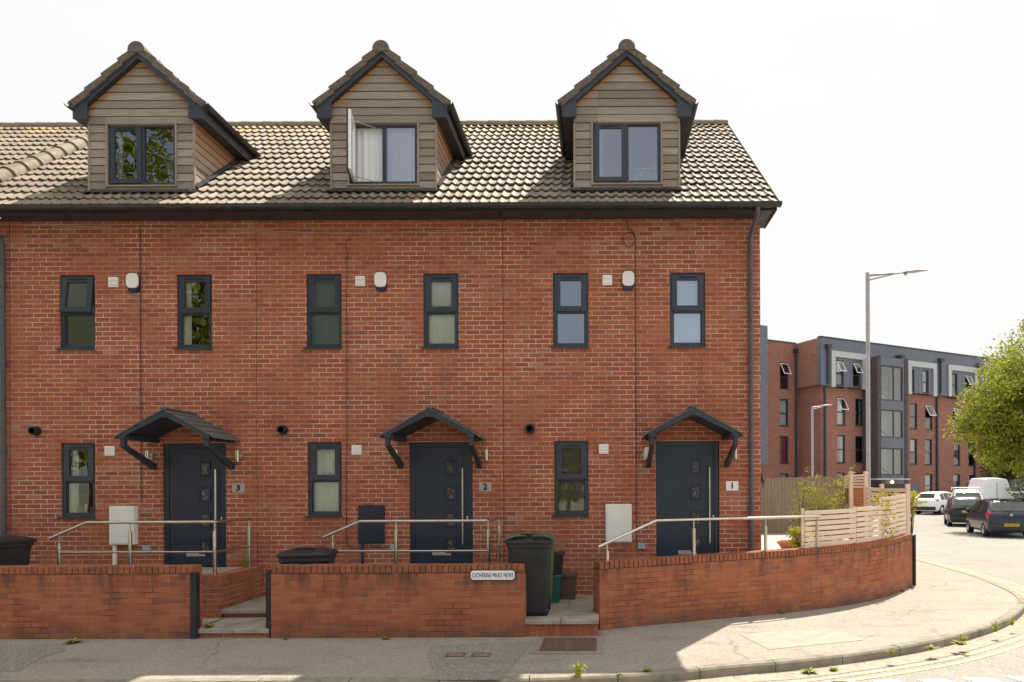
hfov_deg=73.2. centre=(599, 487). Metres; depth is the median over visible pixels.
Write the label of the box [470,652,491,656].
manhole cover
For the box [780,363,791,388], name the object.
window
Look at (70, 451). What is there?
window
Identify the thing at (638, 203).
terraced house
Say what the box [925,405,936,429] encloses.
window
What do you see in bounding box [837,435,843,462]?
window
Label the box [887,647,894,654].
weed tuft
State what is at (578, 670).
weed tuft
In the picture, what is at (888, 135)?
sky
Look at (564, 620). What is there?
front step
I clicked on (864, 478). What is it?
slatted fence
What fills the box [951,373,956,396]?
window
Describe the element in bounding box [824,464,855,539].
sapling
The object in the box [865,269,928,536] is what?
street lamp
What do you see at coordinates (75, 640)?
weed tuft
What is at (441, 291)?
window
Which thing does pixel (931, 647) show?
weed tuft
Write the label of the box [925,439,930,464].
window
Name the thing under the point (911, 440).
window
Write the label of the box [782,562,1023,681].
yellow line
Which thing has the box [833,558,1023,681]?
yellow line
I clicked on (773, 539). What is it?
gravel garden
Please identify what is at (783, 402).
window
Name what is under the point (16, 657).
pavement patch
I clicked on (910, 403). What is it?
window
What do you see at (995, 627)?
weed tuft
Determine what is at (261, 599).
front step
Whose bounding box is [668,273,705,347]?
window
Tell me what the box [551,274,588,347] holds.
window
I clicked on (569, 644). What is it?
manhole cover
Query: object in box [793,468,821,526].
sapling
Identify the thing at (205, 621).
yard paving
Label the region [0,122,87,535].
terraced house
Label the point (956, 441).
window
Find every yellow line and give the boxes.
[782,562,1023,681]
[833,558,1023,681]
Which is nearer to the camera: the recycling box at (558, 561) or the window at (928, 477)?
the recycling box at (558, 561)
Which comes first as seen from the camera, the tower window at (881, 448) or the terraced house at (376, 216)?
the terraced house at (376, 216)
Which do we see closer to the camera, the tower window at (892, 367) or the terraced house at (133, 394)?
the terraced house at (133, 394)
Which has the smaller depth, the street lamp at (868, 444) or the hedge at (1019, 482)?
the street lamp at (868, 444)
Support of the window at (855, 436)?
in the apartment building
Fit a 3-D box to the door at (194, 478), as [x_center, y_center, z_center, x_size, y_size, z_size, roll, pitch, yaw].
[-6.523,0.297,11.033,1.018,2.021,0.134,0,0,0]
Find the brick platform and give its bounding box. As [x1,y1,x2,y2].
[202,566,262,617]
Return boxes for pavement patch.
[0,643,65,670]
[420,641,533,679]
[529,634,604,653]
[740,627,861,648]
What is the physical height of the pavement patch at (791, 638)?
0.001 m
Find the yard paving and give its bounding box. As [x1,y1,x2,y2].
[202,617,224,625]
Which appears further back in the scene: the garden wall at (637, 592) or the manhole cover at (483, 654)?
the garden wall at (637, 592)
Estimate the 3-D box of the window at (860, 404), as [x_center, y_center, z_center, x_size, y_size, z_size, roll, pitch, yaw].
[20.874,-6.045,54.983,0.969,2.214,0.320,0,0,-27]
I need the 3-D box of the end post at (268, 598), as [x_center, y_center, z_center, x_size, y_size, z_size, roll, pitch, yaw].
[-4.341,1.544,8.960,0.091,0.928,0.068,0,0,0]
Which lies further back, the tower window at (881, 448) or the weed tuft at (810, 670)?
the tower window at (881, 448)
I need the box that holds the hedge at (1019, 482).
[1005,472,1023,501]
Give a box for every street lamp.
[811,405,827,476]
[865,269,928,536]
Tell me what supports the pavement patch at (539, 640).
on the pavement
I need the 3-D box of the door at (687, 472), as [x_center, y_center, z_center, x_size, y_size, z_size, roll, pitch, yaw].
[1.427,0.264,11.033,1.018,2.021,0.134,0,0,0]
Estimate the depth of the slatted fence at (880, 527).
11.59 m
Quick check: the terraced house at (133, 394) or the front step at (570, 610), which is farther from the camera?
the terraced house at (133, 394)
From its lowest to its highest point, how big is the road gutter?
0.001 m
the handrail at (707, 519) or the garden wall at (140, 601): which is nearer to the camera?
the garden wall at (140, 601)
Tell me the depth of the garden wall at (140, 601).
8.93 m
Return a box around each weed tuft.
[61,637,85,643]
[239,555,248,567]
[570,661,587,676]
[802,667,817,673]
[829,666,838,670]
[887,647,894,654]
[925,645,939,649]
[951,639,968,644]
[960,633,967,642]
[990,621,1001,631]
[1007,618,1015,625]
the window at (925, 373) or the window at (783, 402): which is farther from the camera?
the window at (925, 373)
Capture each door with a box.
[164,443,225,566]
[410,442,472,563]
[656,441,718,556]
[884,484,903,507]
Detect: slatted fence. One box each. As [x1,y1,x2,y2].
[801,493,905,547]
[844,471,867,536]
[864,484,909,534]
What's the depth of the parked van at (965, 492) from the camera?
40.89 m
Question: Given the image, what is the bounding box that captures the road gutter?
[672,577,1023,681]
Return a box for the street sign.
[470,570,514,580]
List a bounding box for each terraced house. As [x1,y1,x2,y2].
[0,41,329,566]
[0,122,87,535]
[28,40,525,595]
[497,39,781,594]
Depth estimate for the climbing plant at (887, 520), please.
12.29 m
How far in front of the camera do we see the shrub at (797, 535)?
11.90 m
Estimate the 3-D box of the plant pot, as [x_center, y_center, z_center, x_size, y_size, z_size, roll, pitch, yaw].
[3.803,1.154,13.600,0.510,0.180,0.510,0,0,0]
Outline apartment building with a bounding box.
[760,325,1022,512]
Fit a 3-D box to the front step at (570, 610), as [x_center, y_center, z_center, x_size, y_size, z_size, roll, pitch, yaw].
[-0.710,1.762,9.625,1.417,0.057,0.844,0,0,0]
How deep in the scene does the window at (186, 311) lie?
11.03 m
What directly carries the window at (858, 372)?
in the apartment building
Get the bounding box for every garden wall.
[0,564,201,638]
[271,563,525,637]
[593,534,911,629]
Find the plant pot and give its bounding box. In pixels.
[777,540,795,548]
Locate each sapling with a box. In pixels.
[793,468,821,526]
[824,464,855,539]
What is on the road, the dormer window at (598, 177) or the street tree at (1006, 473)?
the street tree at (1006, 473)
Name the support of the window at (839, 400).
in the apartment building
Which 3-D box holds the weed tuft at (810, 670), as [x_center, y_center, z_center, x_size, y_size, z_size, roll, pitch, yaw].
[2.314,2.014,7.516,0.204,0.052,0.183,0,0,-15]
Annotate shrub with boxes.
[785,525,812,548]
[871,490,912,533]
[898,491,921,534]
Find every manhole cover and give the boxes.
[445,652,465,656]
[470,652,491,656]
[539,637,596,650]
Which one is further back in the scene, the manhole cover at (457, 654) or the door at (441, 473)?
the door at (441, 473)
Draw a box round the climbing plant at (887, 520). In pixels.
[870,498,896,538]
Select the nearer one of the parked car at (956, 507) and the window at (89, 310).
the window at (89, 310)
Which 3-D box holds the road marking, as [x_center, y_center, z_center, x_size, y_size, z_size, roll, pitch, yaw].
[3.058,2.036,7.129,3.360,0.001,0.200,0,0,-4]
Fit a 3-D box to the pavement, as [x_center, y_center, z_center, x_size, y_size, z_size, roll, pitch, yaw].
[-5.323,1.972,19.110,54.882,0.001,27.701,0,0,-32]
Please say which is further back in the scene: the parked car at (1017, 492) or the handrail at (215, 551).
the parked car at (1017, 492)
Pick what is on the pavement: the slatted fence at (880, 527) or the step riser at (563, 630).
the step riser at (563, 630)
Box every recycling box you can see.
[551,574,562,602]
[553,551,564,574]
[560,571,577,599]
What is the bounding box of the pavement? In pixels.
[0,561,1017,679]
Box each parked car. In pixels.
[912,491,950,514]
[941,496,980,525]
[966,499,1023,536]
[1011,491,1022,499]
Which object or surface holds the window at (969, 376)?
in the apartment building
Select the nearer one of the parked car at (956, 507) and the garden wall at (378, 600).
the garden wall at (378, 600)
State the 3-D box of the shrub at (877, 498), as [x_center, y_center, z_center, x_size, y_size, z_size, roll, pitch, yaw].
[6.890,0.642,16.011,0.991,1.193,0.590,0,0,0]
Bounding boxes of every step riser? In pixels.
[200,633,268,637]
[224,613,265,617]
[525,624,597,635]
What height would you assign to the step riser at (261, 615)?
0.165 m
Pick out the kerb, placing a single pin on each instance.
(1016, 612)
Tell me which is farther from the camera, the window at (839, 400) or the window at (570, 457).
the window at (839, 400)
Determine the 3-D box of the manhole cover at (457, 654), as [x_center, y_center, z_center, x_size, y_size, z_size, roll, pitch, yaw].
[-1.676,1.949,7.968,0.216,0.006,0.184,0,0,0]
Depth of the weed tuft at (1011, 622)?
9.52 m
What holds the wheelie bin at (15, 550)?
on the yard paving
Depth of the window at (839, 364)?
53.65 m
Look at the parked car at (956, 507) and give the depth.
34.59 m
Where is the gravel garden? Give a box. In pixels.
[761,533,848,549]
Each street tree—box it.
[940,318,1023,476]
[979,433,1023,480]
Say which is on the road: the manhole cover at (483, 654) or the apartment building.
the apartment building
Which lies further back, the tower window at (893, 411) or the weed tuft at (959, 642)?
the tower window at (893, 411)
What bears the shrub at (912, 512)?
on the pavement
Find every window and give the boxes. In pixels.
[56,276,94,349]
[57,443,94,518]
[109,126,174,184]
[173,275,211,349]
[303,275,341,348]
[305,442,341,517]
[346,108,416,183]
[421,274,458,348]
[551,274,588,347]
[552,441,588,515]
[593,124,660,182]
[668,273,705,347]
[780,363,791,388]
[780,399,788,426]
[780,436,788,463]
[780,473,787,491]
[836,361,846,385]
[837,398,848,425]
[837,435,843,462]
[853,363,862,386]
[855,399,861,425]
[855,436,861,462]
[881,365,901,401]
[881,409,901,437]
[881,448,901,474]
[910,403,915,428]
[910,439,917,464]
[912,370,914,391]
[923,371,927,392]
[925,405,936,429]
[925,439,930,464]
[925,474,931,491]
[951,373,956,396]
[953,474,958,489]
[954,441,960,465]
[965,375,972,397]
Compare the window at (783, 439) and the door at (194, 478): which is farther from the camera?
the window at (783, 439)
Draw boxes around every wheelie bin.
[0,535,36,565]
[276,547,337,564]
[503,532,554,615]
[549,537,556,601]
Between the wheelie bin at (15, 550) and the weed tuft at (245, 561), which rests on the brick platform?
the weed tuft at (245, 561)
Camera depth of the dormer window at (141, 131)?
11.12 m
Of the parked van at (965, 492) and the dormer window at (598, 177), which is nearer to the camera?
the dormer window at (598, 177)
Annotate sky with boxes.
[0,0,1023,359]
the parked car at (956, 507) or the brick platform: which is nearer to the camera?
the brick platform
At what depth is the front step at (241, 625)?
9.11 m
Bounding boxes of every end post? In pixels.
[189,572,199,638]
[266,570,271,637]
[912,535,915,585]
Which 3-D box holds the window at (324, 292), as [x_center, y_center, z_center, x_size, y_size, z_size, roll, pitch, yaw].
[-4.450,-2.837,11.038,0.609,1.214,0.146,0,0,0]
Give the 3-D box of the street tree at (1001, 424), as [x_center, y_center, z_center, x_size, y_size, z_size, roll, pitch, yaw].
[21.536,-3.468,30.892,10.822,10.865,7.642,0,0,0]
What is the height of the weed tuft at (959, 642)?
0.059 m
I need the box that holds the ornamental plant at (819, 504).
[785,475,862,541]
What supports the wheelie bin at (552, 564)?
on the front step at (583, 600)
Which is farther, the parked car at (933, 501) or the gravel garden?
the parked car at (933, 501)
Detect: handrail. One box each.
[49,518,252,574]
[323,516,500,563]
[597,515,820,560]
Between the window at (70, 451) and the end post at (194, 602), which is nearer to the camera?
the end post at (194, 602)
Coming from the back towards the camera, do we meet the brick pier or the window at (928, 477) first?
the window at (928, 477)
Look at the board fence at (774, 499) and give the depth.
18.60 m
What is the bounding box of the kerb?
[0,559,1023,681]
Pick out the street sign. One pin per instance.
(482, 575)
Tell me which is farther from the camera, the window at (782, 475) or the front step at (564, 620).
the window at (782, 475)
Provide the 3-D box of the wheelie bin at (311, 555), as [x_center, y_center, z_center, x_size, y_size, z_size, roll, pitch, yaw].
[-4.058,1.338,9.538,0.694,1.058,0.744,0,0,-12]
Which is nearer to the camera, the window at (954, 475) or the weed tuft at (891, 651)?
the weed tuft at (891, 651)
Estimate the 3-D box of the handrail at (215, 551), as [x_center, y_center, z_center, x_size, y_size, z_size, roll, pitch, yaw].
[-6.589,1.004,9.984,2.642,1.046,0.955,0,0,-22]
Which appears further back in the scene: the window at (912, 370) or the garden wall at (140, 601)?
the window at (912, 370)
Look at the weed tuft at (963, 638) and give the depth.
8.49 m
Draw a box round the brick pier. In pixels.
[848,486,869,538]
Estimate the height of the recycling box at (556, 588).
0.422 m
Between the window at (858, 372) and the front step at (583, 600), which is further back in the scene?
the window at (858, 372)
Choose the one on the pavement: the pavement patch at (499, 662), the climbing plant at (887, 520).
the pavement patch at (499, 662)
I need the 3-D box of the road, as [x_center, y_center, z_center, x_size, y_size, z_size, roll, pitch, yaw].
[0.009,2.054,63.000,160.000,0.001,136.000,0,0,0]
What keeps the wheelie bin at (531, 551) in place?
on the front step at (570, 610)
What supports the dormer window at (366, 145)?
in the terraced house at (376, 216)
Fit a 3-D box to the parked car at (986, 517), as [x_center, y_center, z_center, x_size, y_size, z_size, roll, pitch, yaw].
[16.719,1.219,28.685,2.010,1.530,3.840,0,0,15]
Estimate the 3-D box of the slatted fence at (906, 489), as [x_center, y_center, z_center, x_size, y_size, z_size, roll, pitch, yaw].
[6.822,0.567,16.526,0.307,1.310,2.284,0,0,-2]
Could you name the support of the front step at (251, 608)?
on the step riser at (261, 615)
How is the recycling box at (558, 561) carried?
on the recycling box at (556, 588)
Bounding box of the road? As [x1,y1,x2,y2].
[84,512,1023,681]
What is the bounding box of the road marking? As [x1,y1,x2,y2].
[829,676,1023,681]
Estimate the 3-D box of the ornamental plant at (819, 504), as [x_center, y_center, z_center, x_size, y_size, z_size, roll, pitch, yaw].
[5.185,0.447,16.009,1.712,1.589,1.287,0,0,0]
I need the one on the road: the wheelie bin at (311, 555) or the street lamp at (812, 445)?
the street lamp at (812, 445)
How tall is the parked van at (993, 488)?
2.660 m
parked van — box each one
[947,487,982,500]
[965,478,1012,498]
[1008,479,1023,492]
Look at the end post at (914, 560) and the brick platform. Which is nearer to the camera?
the brick platform
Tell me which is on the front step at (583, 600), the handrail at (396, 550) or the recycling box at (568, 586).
the recycling box at (568, 586)
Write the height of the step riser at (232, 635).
0.105 m
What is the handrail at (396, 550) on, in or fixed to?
on the brick platform
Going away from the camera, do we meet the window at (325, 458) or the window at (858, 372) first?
the window at (325, 458)
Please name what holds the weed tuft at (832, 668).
on the road gutter
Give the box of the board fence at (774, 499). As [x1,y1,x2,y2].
[761,476,848,538]
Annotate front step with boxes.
[198,617,268,633]
[221,602,265,613]
[243,596,265,602]
[525,616,598,624]
[526,605,598,616]
[551,595,592,605]

